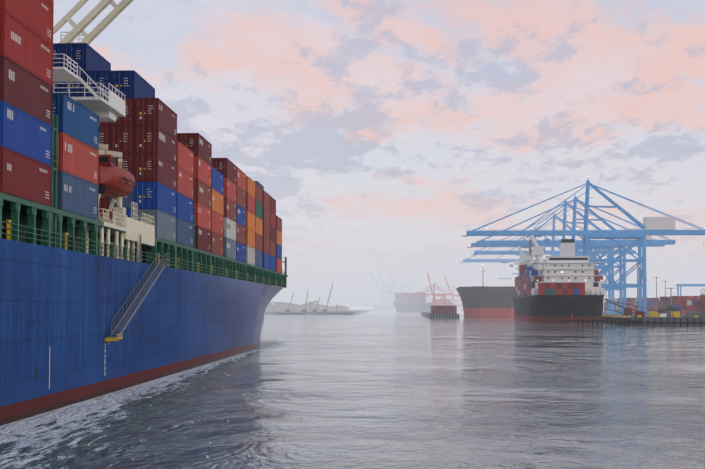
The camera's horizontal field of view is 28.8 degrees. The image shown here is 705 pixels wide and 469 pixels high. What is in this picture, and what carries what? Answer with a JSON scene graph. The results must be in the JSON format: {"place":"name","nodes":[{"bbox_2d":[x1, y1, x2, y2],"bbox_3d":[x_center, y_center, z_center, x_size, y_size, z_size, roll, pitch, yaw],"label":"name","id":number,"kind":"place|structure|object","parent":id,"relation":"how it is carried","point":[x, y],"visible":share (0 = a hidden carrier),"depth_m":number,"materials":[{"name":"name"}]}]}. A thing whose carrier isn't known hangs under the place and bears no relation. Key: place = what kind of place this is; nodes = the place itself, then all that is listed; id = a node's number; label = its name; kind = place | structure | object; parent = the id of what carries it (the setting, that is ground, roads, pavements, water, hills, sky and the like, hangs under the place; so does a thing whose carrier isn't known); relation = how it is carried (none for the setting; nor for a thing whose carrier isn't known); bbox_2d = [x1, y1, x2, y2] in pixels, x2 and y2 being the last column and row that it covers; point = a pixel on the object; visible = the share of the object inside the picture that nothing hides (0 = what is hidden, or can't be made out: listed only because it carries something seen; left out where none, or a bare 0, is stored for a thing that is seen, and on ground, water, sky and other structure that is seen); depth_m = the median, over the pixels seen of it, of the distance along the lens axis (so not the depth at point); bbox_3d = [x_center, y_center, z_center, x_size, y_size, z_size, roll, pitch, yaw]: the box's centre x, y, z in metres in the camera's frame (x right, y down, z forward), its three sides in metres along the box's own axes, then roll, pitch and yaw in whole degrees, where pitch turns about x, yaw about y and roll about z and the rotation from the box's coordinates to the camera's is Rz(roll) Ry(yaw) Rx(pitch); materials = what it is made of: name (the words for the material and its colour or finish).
{"place":"outdoors","nodes":[
{"label":"outdoors","id":0,"kind":"place"},
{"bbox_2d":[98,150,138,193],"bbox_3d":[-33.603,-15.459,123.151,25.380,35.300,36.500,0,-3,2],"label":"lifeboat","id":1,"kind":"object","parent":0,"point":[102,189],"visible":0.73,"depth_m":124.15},
{"bbox_2d":[7,220,270,281],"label":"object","id":2,"kind":"object","parent":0,"point":[8,231],"visible":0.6,"depth_m":103.48,"materials":[{"name":"metal"}]},
{"bbox_2d":[0,307,704,468],"bbox_3d":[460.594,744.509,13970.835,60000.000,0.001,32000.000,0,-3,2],"label":"water","id":3,"kind":"structure","parent":0,"point":[382,390],"depth_m":103.29,"materials":[{"name":"grey liquid"}]},
{"bbox_2d":[0,238,283,425],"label":"ship hull","id":4,"kind":"object","parent":3,"relation":"on","point":[62,306],"visible":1,"depth_m":113.70,"materials":[{"name":"blue metal"}]},
{"bbox_2d":[53,54,125,121],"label":"bridge wing","id":5,"kind":"structure","parent":4,"relation":"on","point":[112,108],"depth_m":119.92,"materials":[{"name":"white metal"}]},
{"bbox_2d":[35,324,186,388],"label":"hull markings","id":6,"kind":"object","parent":4,"relation":"attached to","point":[36,372],"depth_m":97.60,"materials":[{"name":"white paint"}]},
{"bbox_2d":[75,143,154,261],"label":"ship superstructure","id":7,"kind":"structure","parent":4,"relation":"on","point":[134,229],"depth_m":128.18,"materials":[{"name":"white metal"}]},
{"bbox_2d":[99,155,134,219],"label":"lifeboat","id":8,"kind":"object","parent":4,"relation":"on","point":[112,180],"visible":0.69,"depth_m":124.88,"materials":[{"name":"red plastic"}]},
{"bbox_2d":[104,235,169,343],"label":"gangway ladder","id":9,"kind":"object","parent":4,"relation":"attached to","point":[137,295],"visible":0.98,"depth_m":127.87,"materials":[{"name":"grey metal"}]},
{"bbox_2d":[105,334,121,340],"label":"gangway platform","id":10,"kind":"structure","parent":9,"relation":"attached to","point":[112,338],"depth_m":115.27,"materials":[{"name":"yellow metal"}]},
{"bbox_2d":[0,0,281,272],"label":"shipping containers","id":11,"kind":"object","parent":4,"relation":"on","point":[182,180],"visible":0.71,"depth_m":142.05,"materials":[{"name":"red metal"}]},
{"bbox_2d":[0,113,287,287],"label":"ship gallery","id":12,"kind":"object","parent":4,"relation":"on","point":[51,229],"depth_m":110.45,"materials":[{"name":"green metal"}]},
{"bbox_2d":[393,302,451,312],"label":"ship hull","id":13,"kind":"object","parent":3,"relation":"on","point":[411,307],"visible":0.67,"depth_m":1702.73,"materials":[{"name":"grey metal"}]},
{"bbox_2d":[395,292,450,302],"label":"shipping containers","id":14,"kind":"object","parent":13,"relation":"on","point":[405,298],"visible":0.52,"depth_m":1723.59,"materials":[{"name":"grey metal"}]},
{"bbox_2d":[264,300,603,314],"bbox_3d":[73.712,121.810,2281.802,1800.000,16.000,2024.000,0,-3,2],"label":"dock","id":15,"kind":"object","parent":3,"relation":"on","point":[357,311],"depth_m":1289.40,"materials":[{"name":"grey concrete"}]},
{"bbox_2d":[288,283,332,308],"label":"distant crane booms","id":16,"kind":"object","parent":15,"relation":"on","point":[318,300],"visible":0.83,"depth_m":1312.61,"materials":[{"name":"grey metal"}]},
{"bbox_2d":[265,301,461,310],"bbox_3d":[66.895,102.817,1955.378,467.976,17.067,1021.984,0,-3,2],"label":"distant buildings","id":17,"kind":"structure","parent":15,"relation":"on","point":[273,306],"depth_m":1497.89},
{"bbox_2d":[277,302,345,306],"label":"dock roofs","id":18,"kind":"structure","parent":17,"relation":"on","point":[298,304],"depth_m":1549.63,"materials":[{"name":"grey metal"}]},
{"bbox_2d":[370,271,421,309],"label":"pale cranes","id":19,"kind":"object","parent":15,"relation":"on","point":[392,293],"visible":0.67,"depth_m":2050.91,"materials":[{"name":"grey metal"}]},
{"bbox_2d":[373,303,462,309],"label":"distant containers","id":20,"kind":"object","parent":15,"relation":"on","point":[375,306],"visible":0.25,"depth_m":2253.41,"materials":[{"name":"grey metal"}]},
{"bbox_2d":[412,273,462,310],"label":"red cranes","id":21,"kind":"object","parent":15,"relation":"on","point":[439,294],"visible":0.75,"depth_m":1442.53,"materials":[{"name":"red metal"}]},
{"bbox_2d":[421,312,458,318],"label":"pier","id":22,"kind":"structure","parent":3,"relation":"in","point":[427,315],"depth_m":857.41,"materials":[{"name":"concrete"}]},
{"bbox_2d":[431,306,456,313],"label":"pier containers","id":23,"kind":"object","parent":22,"relation":"on","point":[443,309],"visible":0.98,"depth_m":861.53,"materials":[{"name":"metal"}]},
{"bbox_2d":[430,313,455,318],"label":"pier piles","id":24,"kind":"object","parent":3,"relation":"in","point":[439,315],"visible":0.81,"depth_m":856.77,"materials":[{"name":"grey concrete"}]},
{"bbox_2d":[456,286,514,318],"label":"ship hull","id":25,"kind":"object","parent":3,"relation":"on","point":[483,302],"visible":0.5,"depth_m":853.32,"materials":[{"name":"metal"}]},
{"bbox_2d":[512,295,603,323],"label":"ship hull","id":26,"kind":"object","parent":3,"relation":"on","point":[553,309],"visible":0.83,"depth_m":599.14,"materials":[{"name":"metal"}]},
{"bbox_2d":[515,264,598,295],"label":"shipping containers","id":27,"kind":"object","parent":26,"relation":"on","point":[524,283],"visible":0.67,"depth_m":624.45,"materials":[{"name":"red metal"}]},
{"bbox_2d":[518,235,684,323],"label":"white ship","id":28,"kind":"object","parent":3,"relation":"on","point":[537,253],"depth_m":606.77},
{"bbox_2d":[560,243,574,255],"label":"ship funnel","id":29,"kind":"object","parent":28,"relation":"on","point":[567,249],"visible":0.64,"depth_m":609.91,"materials":[{"name":"white metal"}]},
{"bbox_2d":[53,0,704,306],"label":"sky","id":30,"kind":"structure","parent":0,"point":[379,133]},
{"bbox_2d":[426,280,449,302],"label":"superstructure","id":31,"kind":"object","parent":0,"point":[444,289],"visible":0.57,"depth_m":1651.85,"materials":[{"name":"white metal"}]},
{"bbox_2d":[482,260,545,287],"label":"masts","id":32,"kind":"object","parent":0,"point":[517,263],"depth_m":1069.46},
{"bbox_2d":[589,217,674,257],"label":"crane houses","id":33,"kind":"structure","parent":0,"point":[658,223],"depth_m":748.39,"materials":[{"name":"grey metal"}]},
{"bbox_2d":[565,310,704,325],"bbox_3d":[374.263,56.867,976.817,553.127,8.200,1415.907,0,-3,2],"label":"pier","id":34,"kind":"structure","parent":0,"point":[689,316],"depth_m":536.02,"materials":[{"name":"grey concrete"}]},
{"bbox_2d":[460,180,704,314],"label":"gantry cranes","id":35,"kind":"object","parent":34,"relation":"on","point":[592,249],"visible":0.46,"depth_m":762.60},
{"bbox_2d":[602,311,697,317],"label":"vehicles","id":36,"kind":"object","parent":34,"relation":"on","point":[654,313],"depth_m":546.90,"materials":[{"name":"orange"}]},
{"bbox_2d":[604,295,704,316],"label":"shipping containers","id":37,"kind":"object","parent":34,"relation":"on","point":[683,304],"visible":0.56,"depth_m":764.92,"materials":[{"name":"red metal"}]},
{"bbox_2d":[606,242,704,309],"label":"light poles","id":38,"kind":"object","parent":34,"relation":"on","point":[656,288],"visible":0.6,"depth_m":693.63,"materials":[{"name":"grey metal"}]},
{"bbox_2d":[662,305,679,309],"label":"gravel pile","id":39,"kind":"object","parent":34,"relation":"on","point":[670,307],"depth_m":551.07,"materials":[{"name":"grey gravel"}]},
{"bbox_2d":[676,284,704,295],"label":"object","id":40,"kind":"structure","parent":34,"relation":"on","point":[678,285],"depth_m":983.89,"materials":[{"name":"blue metal"}]},
{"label":"dark quay vehicles","id":41,"kind":"object","parent":34,"relation":"on","visible":0},
{"bbox_2d":[624,308,663,313],"bbox_3d":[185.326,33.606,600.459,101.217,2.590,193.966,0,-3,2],"label":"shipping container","id":42,"kind":"object","parent":41,"relation":"on","point":[627,311],"visible":0.41,"depth_m":686.65,"materials":[{"name":"grey metal"}]},
{"bbox_3d":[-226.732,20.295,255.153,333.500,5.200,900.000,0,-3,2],"label":"quay","id":43,"kind":"structure","parent":0,"visible":0},
{"bbox_2d":[53,0,132,44],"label":"crane boom","id":44,"kind":"object","parent":43,"relation":"on","point":[89,18],"visible":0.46,"depth_m":238.85,"materials":[{"name":"beige metal"}]}
]}

